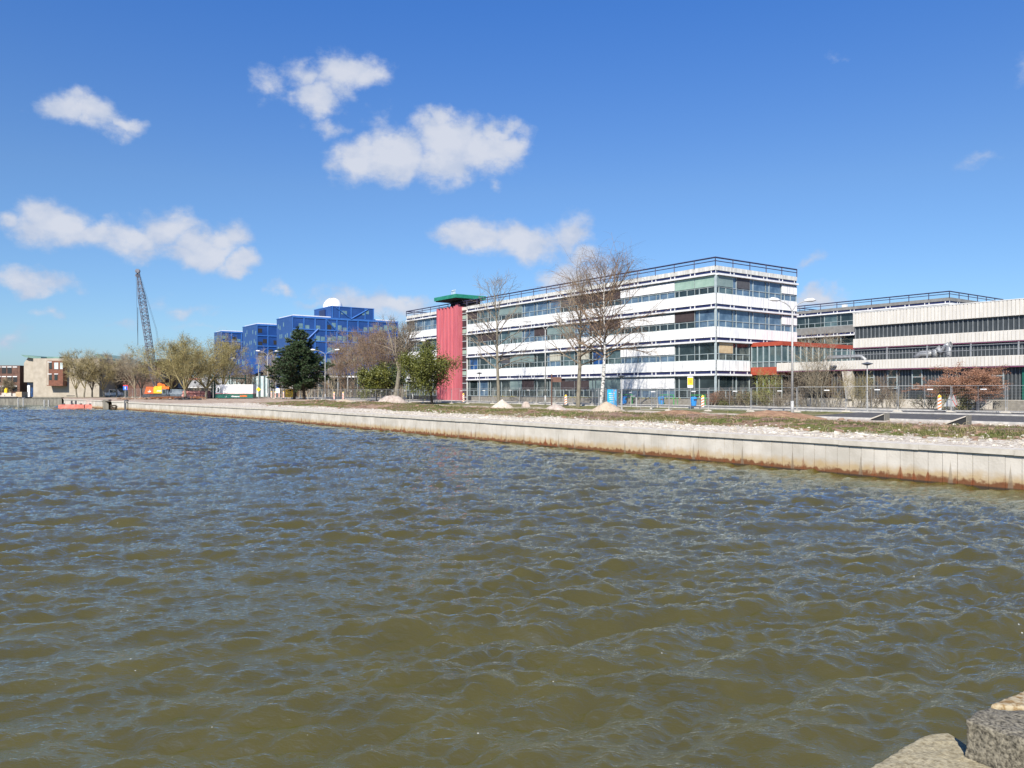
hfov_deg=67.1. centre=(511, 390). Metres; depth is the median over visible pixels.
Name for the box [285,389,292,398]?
notice board
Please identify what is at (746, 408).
kerb
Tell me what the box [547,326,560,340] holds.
window
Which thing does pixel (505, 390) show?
window
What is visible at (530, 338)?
window
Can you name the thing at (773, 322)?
window
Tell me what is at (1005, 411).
fence panel
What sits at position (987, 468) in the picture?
quay wall
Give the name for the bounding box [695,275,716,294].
window
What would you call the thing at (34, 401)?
quay wall
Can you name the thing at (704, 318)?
window
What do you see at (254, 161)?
sky
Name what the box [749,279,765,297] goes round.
window
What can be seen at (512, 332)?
window
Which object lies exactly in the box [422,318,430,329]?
window
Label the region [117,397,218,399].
soil heap
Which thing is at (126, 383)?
bare tree
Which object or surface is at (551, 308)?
window
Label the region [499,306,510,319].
window
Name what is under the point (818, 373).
bare shrub
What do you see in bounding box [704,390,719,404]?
bare shrub
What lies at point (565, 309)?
window
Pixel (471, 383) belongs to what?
window
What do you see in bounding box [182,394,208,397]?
steel pipe
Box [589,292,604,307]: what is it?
window
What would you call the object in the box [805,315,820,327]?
window
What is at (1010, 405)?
concrete block
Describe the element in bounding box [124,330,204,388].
budding tree
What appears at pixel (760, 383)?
bare shrub
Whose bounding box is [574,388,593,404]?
fence panel
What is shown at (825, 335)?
bare tree
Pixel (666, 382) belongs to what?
window
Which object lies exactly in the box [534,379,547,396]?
window
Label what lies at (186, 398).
scrap steel
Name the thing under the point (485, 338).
window
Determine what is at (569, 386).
window
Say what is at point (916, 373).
window
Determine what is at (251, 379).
bare tree
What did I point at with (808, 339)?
bare tree
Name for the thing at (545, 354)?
street lamp
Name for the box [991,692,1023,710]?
quay stone
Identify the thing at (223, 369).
budding tree
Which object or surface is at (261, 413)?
quay wall
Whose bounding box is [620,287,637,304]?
window
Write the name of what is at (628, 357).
window
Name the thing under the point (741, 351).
window
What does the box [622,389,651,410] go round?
fence panel
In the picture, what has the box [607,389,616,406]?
information sign
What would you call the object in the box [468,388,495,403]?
fence panel
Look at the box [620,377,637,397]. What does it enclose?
window
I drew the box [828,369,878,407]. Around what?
bare shrub
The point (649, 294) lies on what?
window
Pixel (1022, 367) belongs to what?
door
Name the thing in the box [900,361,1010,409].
cotoneaster bush
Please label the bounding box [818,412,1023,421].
side road
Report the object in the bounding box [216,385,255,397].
site cabin
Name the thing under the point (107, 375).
bare tree
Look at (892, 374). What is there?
window
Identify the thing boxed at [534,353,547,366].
window
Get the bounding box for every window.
[7,367,11,372]
[407,321,414,331]
[407,381,414,394]
[415,319,422,330]
[415,340,422,350]
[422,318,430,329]
[431,317,435,328]
[468,311,476,324]
[468,334,476,346]
[468,357,477,369]
[468,380,477,395]
[477,310,488,322]
[477,333,488,346]
[477,356,488,369]
[477,380,488,395]
[488,308,498,321]
[488,332,498,345]
[488,356,495,368]
[489,380,496,395]
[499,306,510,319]
[499,331,510,344]
[499,355,510,368]
[500,380,510,395]
[510,304,521,318]
[510,329,521,343]
[510,354,521,367]
[510,379,521,395]
[522,303,533,317]
[522,328,533,342]
[522,354,533,367]
[522,379,533,395]
[534,301,547,315]
[534,327,547,341]
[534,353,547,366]
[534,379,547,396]
[547,298,560,313]
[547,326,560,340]
[547,352,560,366]
[547,379,560,396]
[560,324,574,338]
[560,378,574,396]
[561,297,574,312]
[561,351,574,365]
[574,294,589,310]
[574,322,589,337]
[574,350,589,365]
[574,378,589,396]
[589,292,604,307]
[589,321,602,336]
[589,378,604,396]
[590,349,602,364]
[605,290,620,306]
[605,319,620,335]
[605,377,620,396]
[606,348,620,363]
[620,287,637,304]
[620,317,637,333]
[620,347,637,363]
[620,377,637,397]
[638,284,656,302]
[638,315,656,332]
[638,346,656,362]
[638,377,656,397]
[655,281,674,299]
[655,313,675,330]
[655,345,675,361]
[655,376,674,397]
[675,278,695,297]
[675,311,695,329]
[675,343,695,361]
[675,376,695,397]
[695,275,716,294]
[695,308,716,327]
[695,342,716,360]
[696,375,716,397]
[714,275,732,294]
[714,308,732,327]
[714,342,732,360]
[714,375,731,397]
[732,277,749,295]
[732,310,748,328]
[732,343,749,360]
[732,376,749,397]
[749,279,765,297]
[749,312,765,329]
[765,282,781,298]
[765,313,781,330]
[781,284,796,301]
[781,315,796,331]
[797,317,804,328]
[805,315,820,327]
[805,337,820,342]
[821,314,836,326]
[821,336,836,343]
[837,313,852,325]
[837,335,853,344]
[868,370,873,388]
[887,370,897,388]
[912,369,922,388]
[992,367,1003,387]
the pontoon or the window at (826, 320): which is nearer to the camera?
the window at (826, 320)
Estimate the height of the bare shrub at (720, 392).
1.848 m
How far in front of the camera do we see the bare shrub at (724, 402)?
80.40 m
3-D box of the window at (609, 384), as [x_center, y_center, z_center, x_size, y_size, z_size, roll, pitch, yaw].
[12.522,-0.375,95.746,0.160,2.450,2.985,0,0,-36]
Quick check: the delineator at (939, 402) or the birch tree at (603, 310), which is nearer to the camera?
the delineator at (939, 402)
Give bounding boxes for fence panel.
[437,389,453,403]
[452,389,468,403]
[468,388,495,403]
[500,388,519,402]
[521,388,538,403]
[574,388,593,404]
[592,388,598,405]
[614,389,621,407]
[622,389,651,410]
[640,389,671,410]
[656,387,662,407]
[669,388,711,410]
[709,388,754,411]
[751,387,800,411]
[798,387,850,411]
[847,386,902,411]
[898,386,956,411]
[952,385,1011,412]
[1007,385,1023,411]
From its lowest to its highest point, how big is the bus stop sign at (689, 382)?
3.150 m
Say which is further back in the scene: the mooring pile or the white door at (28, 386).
the white door at (28, 386)
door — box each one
[27,385,30,396]
[1022,367,1023,399]
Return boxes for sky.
[0,0,1023,390]
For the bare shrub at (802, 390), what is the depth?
77.90 m
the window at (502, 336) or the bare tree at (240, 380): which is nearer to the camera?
the window at (502, 336)
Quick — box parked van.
[105,390,122,396]
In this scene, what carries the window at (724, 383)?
in the office building at (715, 323)
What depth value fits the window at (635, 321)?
93.30 m
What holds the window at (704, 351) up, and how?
in the office building at (715, 323)
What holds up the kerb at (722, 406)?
on the ground at (244, 402)
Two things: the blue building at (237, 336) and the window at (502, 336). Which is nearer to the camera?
the window at (502, 336)
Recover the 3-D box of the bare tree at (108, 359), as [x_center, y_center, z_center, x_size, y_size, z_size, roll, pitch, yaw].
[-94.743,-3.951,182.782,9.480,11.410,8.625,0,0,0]
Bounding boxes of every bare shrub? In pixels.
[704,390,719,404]
[708,390,726,403]
[717,398,734,405]
[720,387,751,405]
[734,388,753,405]
[750,366,780,405]
[752,386,774,405]
[760,375,782,405]
[765,371,798,405]
[767,392,787,406]
[782,366,828,406]
[785,329,846,406]
[785,393,804,406]
[810,364,858,406]
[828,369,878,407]
[865,382,889,407]
[871,370,899,407]
[883,391,905,408]
[907,393,942,408]
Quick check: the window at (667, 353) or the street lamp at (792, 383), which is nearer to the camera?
the street lamp at (792, 383)
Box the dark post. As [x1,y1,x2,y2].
[547,374,561,404]
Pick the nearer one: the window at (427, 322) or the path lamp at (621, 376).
the path lamp at (621, 376)
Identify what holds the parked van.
on the ground at (244, 402)
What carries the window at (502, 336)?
in the office building at (715, 323)
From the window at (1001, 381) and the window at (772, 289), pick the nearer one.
the window at (1001, 381)
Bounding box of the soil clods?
[254,400,1023,440]
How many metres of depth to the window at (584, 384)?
100.12 m
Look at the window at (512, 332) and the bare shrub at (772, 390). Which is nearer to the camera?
the bare shrub at (772, 390)
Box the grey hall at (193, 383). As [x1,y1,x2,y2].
[178,376,226,391]
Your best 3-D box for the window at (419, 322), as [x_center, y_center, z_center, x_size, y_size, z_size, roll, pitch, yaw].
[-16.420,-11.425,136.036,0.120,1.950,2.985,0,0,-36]
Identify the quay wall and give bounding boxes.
[0,397,63,404]
[63,399,102,408]
[111,401,133,409]
[128,402,275,420]
[275,408,1023,489]
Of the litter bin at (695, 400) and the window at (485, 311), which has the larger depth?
the window at (485, 311)
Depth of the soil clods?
46.71 m
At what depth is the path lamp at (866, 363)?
60.46 m
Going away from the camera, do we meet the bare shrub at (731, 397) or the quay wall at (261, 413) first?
the bare shrub at (731, 397)
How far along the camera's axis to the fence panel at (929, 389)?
58.42 m
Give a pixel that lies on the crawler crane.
(156, 389)
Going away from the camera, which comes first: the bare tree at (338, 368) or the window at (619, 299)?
the window at (619, 299)
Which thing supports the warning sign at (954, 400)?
on the road at (752, 407)
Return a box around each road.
[317,398,1023,414]
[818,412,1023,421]
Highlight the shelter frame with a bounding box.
[565,379,615,403]
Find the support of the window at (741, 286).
in the office building at (715, 323)
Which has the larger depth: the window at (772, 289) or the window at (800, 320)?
the window at (800, 320)
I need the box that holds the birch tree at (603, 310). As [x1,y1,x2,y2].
[527,232,673,404]
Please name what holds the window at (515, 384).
in the office building at (715, 323)
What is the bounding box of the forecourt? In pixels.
[735,405,1012,410]
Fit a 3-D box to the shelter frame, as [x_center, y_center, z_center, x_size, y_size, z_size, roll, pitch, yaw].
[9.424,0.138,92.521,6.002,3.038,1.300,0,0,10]
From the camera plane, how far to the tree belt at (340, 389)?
202.09 m
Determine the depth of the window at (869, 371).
75.04 m
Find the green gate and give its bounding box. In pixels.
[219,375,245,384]
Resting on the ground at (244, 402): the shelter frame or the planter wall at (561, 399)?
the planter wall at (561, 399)
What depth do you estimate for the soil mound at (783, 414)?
51.79 m
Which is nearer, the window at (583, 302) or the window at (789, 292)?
the window at (789, 292)
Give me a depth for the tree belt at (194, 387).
210.71 m
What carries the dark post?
on the ground at (244, 402)
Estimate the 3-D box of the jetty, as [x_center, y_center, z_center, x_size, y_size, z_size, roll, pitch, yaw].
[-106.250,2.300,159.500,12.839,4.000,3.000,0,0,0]
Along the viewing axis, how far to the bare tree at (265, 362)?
174.86 m
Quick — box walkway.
[751,341,854,404]
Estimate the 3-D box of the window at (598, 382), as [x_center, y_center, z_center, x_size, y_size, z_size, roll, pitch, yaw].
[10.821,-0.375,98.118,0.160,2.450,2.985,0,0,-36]
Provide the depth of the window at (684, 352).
86.25 m
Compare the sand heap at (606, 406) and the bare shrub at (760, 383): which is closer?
the sand heap at (606, 406)
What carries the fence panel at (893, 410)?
on the road at (752, 407)
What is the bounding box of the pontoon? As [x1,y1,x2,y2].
[58,403,88,407]
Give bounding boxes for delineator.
[699,395,703,407]
[937,394,940,409]
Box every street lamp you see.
[256,350,277,397]
[523,320,566,404]
[768,297,815,412]
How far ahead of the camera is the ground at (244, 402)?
51.75 m
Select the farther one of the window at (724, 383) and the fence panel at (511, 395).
the fence panel at (511, 395)
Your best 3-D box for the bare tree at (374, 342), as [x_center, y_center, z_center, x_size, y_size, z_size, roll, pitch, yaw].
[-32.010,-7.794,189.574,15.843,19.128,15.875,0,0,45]
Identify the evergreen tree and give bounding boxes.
[354,359,394,400]
[376,358,408,395]
[393,337,463,403]
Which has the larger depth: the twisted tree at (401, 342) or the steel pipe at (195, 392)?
the steel pipe at (195, 392)
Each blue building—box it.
[214,330,242,375]
[242,323,276,358]
[276,306,397,375]
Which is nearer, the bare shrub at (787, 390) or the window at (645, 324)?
the bare shrub at (787, 390)
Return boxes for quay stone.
[872,733,990,767]
[964,708,1023,767]
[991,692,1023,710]
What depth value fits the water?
11.92 m
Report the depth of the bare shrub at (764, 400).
76.62 m
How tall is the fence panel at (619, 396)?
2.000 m
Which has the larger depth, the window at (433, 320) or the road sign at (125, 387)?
the road sign at (125, 387)
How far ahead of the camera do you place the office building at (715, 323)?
91.86 m
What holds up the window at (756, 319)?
in the office building at (715, 323)
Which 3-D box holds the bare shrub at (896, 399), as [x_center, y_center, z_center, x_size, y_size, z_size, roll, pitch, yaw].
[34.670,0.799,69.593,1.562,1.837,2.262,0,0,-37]
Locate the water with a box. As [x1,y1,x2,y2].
[0,400,1023,767]
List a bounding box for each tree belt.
[173,380,215,395]
[269,374,406,396]
[280,384,406,397]
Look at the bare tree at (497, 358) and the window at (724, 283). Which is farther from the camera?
the bare tree at (497, 358)
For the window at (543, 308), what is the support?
in the office building at (715, 323)
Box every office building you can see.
[405,256,798,405]
[796,291,1003,399]
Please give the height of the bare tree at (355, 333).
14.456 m
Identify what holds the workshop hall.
on the ground at (244, 402)
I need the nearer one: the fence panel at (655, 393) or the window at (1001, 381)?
the window at (1001, 381)
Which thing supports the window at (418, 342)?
in the office building at (715, 323)
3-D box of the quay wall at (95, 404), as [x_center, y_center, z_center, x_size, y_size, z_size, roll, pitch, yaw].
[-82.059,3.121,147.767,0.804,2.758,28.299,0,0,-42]
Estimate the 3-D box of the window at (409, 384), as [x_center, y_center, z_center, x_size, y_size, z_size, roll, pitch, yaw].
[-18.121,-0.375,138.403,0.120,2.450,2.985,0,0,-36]
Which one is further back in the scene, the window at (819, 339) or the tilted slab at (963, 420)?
the window at (819, 339)
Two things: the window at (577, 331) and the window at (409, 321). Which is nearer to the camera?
the window at (577, 331)
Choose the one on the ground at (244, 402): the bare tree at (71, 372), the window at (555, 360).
the bare tree at (71, 372)
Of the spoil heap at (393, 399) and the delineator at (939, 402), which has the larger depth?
the spoil heap at (393, 399)
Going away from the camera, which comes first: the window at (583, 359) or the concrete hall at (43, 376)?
the window at (583, 359)
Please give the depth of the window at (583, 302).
100.27 m
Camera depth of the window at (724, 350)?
83.62 m
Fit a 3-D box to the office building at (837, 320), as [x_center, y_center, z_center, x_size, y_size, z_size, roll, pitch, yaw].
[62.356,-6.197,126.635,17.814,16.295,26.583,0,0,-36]
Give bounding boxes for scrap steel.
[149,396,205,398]
[169,395,201,399]
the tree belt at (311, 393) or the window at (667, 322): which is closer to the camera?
the window at (667, 322)
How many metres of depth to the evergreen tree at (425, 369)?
102.91 m
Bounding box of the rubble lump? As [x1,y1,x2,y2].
[521,401,529,406]
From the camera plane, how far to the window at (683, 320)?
86.14 m
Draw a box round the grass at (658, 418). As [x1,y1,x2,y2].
[266,400,1023,439]
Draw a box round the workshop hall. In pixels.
[771,298,1023,408]
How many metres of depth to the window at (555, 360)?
105.06 m
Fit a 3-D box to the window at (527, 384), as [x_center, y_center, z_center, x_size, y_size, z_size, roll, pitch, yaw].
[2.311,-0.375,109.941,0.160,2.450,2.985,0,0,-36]
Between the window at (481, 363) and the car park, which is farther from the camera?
the car park
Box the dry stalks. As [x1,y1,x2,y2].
[392,406,1013,440]
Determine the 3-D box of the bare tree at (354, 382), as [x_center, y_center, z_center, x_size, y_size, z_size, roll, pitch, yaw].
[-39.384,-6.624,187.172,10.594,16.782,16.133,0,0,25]
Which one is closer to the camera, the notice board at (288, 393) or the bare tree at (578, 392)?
the bare tree at (578, 392)
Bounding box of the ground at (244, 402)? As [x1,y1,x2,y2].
[63,391,1023,447]
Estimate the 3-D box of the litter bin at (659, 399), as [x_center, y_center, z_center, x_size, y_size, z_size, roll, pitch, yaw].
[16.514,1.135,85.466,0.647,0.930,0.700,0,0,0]
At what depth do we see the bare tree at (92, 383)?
179.55 m
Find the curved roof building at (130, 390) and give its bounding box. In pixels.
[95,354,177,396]
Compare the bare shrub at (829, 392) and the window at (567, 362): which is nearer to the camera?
the bare shrub at (829, 392)
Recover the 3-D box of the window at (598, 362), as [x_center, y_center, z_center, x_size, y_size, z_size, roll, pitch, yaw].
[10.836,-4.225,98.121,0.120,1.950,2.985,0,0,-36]
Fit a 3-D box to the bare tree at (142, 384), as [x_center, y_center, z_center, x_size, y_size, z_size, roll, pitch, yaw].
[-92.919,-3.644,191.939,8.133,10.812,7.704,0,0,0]
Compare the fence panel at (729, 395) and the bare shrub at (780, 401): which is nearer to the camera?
the fence panel at (729, 395)
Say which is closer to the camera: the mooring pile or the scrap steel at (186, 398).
the mooring pile
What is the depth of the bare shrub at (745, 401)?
79.21 m
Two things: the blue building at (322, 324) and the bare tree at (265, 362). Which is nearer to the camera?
the bare tree at (265, 362)
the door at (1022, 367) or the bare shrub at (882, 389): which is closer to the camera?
the door at (1022, 367)
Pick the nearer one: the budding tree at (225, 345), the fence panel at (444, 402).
the fence panel at (444, 402)
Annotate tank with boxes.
[169,389,186,396]
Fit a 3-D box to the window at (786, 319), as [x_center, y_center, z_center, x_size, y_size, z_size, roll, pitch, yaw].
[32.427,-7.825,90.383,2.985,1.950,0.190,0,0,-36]
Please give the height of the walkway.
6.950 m
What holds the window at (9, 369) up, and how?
in the brown block at (14, 372)
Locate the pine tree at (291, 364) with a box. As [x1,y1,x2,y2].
[264,325,335,398]
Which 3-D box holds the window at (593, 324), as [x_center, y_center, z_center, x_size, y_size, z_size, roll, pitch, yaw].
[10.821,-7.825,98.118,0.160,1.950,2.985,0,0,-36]
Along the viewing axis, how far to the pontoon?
142.00 m
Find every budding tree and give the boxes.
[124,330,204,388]
[145,332,241,398]
[155,334,222,396]
[194,340,253,392]
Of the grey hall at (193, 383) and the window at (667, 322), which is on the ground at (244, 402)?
the grey hall at (193, 383)
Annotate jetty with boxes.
[0,392,31,405]
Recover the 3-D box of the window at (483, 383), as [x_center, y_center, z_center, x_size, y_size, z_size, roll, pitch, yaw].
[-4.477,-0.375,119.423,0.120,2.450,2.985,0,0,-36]
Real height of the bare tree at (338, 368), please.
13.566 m
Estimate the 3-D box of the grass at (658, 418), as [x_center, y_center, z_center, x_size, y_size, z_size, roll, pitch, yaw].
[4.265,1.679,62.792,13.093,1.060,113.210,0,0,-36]
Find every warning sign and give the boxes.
[944,395,955,409]
[948,395,957,409]
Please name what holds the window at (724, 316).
in the office building at (715, 323)
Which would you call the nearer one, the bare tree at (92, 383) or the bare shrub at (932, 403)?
the bare shrub at (932, 403)
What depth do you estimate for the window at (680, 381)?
86.50 m
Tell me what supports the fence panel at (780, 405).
on the ground at (244, 402)
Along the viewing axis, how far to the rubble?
40.18 m
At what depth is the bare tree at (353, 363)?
159.12 m
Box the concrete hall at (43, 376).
[22,355,120,396]
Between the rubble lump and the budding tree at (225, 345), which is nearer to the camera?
the rubble lump
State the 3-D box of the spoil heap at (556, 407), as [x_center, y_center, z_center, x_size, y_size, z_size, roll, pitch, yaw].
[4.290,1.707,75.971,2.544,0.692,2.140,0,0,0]
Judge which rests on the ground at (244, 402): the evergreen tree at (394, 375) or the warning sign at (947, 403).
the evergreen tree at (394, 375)
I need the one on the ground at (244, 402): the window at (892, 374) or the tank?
the tank
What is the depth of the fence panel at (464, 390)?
101.47 m
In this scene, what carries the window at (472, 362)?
in the office building at (715, 323)
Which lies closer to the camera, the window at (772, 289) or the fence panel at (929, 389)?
the fence panel at (929, 389)
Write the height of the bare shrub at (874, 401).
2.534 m
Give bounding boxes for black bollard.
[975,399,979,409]
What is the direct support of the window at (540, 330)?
in the office building at (715, 323)
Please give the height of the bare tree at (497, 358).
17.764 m
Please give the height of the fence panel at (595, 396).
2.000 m
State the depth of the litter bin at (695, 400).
80.42 m
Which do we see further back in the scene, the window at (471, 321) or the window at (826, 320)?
the window at (826, 320)
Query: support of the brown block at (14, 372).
on the ground at (244, 402)
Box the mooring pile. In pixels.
[103,399,111,408]
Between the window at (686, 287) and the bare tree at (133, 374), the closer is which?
the window at (686, 287)
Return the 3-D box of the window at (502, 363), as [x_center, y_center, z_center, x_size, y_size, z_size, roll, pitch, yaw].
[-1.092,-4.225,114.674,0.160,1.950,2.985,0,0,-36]
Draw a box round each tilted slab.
[870,413,889,420]
[946,415,971,424]
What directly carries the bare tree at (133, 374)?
on the ground at (244, 402)
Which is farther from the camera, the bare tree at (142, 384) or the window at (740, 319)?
the bare tree at (142, 384)
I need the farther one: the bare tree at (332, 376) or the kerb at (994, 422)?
the bare tree at (332, 376)
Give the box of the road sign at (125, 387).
[123,384,127,397]
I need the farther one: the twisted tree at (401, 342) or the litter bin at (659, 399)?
the twisted tree at (401, 342)
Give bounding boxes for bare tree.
[0,377,16,392]
[58,348,106,397]
[59,348,98,397]
[79,360,106,396]
[81,353,124,397]
[93,350,127,396]
[109,352,152,397]
[112,356,142,396]
[128,357,154,395]
[221,361,254,384]
[240,364,262,385]
[255,347,281,396]
[314,354,355,396]
[323,338,360,397]
[326,332,379,395]
[337,326,378,391]
[341,327,394,398]
[342,320,406,396]
[359,327,400,394]
[361,322,406,398]
[458,269,538,401]
[540,255,629,406]
[797,330,846,344]
[799,331,816,342]
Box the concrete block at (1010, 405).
[993,400,1023,410]
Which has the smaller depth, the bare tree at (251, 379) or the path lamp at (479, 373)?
the path lamp at (479, 373)
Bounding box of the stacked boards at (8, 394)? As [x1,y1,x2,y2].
[0,393,15,395]
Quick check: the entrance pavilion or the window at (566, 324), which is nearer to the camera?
the window at (566, 324)
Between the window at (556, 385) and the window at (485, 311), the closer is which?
the window at (556, 385)
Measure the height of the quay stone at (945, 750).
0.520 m
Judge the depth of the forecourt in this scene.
69.51 m
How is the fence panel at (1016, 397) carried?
on the road at (752, 407)
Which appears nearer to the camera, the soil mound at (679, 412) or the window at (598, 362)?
the soil mound at (679, 412)
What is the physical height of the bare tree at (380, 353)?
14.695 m
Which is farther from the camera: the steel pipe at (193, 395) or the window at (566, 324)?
the steel pipe at (193, 395)
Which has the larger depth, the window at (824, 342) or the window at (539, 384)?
the window at (824, 342)
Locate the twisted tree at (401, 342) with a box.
[373,312,427,395]
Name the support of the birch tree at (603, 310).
on the ground at (244, 402)
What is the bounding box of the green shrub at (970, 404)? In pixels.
[930,384,989,409]
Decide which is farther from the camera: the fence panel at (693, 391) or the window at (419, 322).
the window at (419, 322)
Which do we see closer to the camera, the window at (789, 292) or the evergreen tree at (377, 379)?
the window at (789, 292)
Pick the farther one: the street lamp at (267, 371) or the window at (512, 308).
the street lamp at (267, 371)
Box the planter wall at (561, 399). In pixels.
[471,396,707,404]
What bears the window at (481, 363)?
in the office building at (715, 323)
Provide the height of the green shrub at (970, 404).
2.479 m
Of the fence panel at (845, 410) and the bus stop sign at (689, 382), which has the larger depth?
the bus stop sign at (689, 382)
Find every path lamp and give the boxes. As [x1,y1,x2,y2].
[477,372,481,401]
[618,375,624,408]
[861,362,872,410]
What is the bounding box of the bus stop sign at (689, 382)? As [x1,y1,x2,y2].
[687,377,692,408]
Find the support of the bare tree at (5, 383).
on the ground at (244, 402)
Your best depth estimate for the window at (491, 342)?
117.14 m
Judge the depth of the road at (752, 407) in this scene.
69.86 m
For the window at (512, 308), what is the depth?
112.11 m
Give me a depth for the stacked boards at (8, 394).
159.10 m
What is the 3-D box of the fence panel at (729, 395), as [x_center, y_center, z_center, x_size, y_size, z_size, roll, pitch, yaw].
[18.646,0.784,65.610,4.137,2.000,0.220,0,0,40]
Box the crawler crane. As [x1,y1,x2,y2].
[135,269,169,397]
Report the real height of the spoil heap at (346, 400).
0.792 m
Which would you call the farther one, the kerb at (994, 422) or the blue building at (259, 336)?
the blue building at (259, 336)
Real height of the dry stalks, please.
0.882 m
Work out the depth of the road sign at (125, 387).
154.92 m
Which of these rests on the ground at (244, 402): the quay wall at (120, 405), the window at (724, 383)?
the quay wall at (120, 405)
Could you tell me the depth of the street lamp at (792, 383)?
57.44 m
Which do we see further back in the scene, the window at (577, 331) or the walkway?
the window at (577, 331)
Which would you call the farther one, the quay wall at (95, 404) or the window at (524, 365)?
the quay wall at (95, 404)
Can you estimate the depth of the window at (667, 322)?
88.57 m
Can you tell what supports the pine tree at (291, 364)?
on the ground at (244, 402)
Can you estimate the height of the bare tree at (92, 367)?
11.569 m
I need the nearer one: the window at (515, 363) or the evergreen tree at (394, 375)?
the window at (515, 363)
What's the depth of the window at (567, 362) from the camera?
102.92 m
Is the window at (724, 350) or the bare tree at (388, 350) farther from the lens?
the bare tree at (388, 350)
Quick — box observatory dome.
[323,297,341,306]
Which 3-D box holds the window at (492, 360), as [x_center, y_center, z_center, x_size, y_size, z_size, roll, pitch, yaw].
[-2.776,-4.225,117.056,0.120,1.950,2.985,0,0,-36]
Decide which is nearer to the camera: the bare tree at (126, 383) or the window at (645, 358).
the window at (645, 358)
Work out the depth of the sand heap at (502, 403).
81.49 m
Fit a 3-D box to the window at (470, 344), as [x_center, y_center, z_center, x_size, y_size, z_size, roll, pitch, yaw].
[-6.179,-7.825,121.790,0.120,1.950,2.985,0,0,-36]
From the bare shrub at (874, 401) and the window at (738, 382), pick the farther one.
the window at (738, 382)
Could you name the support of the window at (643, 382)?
in the office building at (715, 323)
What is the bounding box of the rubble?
[359,409,1023,446]
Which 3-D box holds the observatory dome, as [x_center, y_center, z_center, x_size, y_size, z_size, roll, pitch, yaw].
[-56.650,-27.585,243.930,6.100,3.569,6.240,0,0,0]
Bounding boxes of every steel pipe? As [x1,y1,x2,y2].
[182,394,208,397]
[183,391,208,394]
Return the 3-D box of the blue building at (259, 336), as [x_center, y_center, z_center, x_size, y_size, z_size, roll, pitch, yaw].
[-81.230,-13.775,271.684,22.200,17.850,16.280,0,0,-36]
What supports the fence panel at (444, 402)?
on the ground at (244, 402)
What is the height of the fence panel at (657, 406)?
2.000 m
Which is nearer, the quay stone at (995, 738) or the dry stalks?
the quay stone at (995, 738)
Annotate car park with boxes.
[276,396,406,398]
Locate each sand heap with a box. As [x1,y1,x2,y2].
[491,399,513,408]
[590,401,624,411]
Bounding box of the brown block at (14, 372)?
[0,365,27,394]
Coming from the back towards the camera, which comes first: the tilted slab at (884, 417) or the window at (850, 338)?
the window at (850, 338)
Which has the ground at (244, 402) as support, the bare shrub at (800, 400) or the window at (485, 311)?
the bare shrub at (800, 400)
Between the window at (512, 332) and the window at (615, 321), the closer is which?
the window at (615, 321)
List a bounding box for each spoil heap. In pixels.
[337,399,353,401]
[378,395,406,402]
[545,404,566,409]
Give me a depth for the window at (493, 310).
117.14 m
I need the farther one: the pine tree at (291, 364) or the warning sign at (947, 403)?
the pine tree at (291, 364)
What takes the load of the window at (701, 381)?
in the office building at (715, 323)
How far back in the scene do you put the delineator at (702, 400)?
73.00 m
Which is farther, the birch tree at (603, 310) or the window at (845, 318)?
the window at (845, 318)
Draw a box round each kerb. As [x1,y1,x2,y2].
[273,397,1023,415]
[298,397,1023,412]
[817,416,1023,423]
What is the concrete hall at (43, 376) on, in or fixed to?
on the ground at (244, 402)
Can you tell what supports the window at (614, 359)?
in the office building at (715, 323)
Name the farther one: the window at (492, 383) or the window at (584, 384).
the window at (492, 383)
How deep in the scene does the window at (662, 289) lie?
88.57 m
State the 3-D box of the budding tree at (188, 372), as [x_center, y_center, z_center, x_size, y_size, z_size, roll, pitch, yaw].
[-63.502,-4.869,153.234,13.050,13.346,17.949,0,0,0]
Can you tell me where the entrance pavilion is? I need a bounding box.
[219,356,357,396]
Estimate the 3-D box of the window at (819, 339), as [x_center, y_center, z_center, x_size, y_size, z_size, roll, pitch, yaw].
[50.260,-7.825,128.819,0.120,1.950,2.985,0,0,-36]
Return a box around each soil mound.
[655,410,705,413]
[734,410,825,418]
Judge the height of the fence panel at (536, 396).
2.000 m
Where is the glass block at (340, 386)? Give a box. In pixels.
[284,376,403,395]
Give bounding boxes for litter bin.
[658,396,663,403]
[691,397,696,405]
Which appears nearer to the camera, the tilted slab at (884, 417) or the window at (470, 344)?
the tilted slab at (884, 417)
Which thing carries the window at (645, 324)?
in the office building at (715, 323)

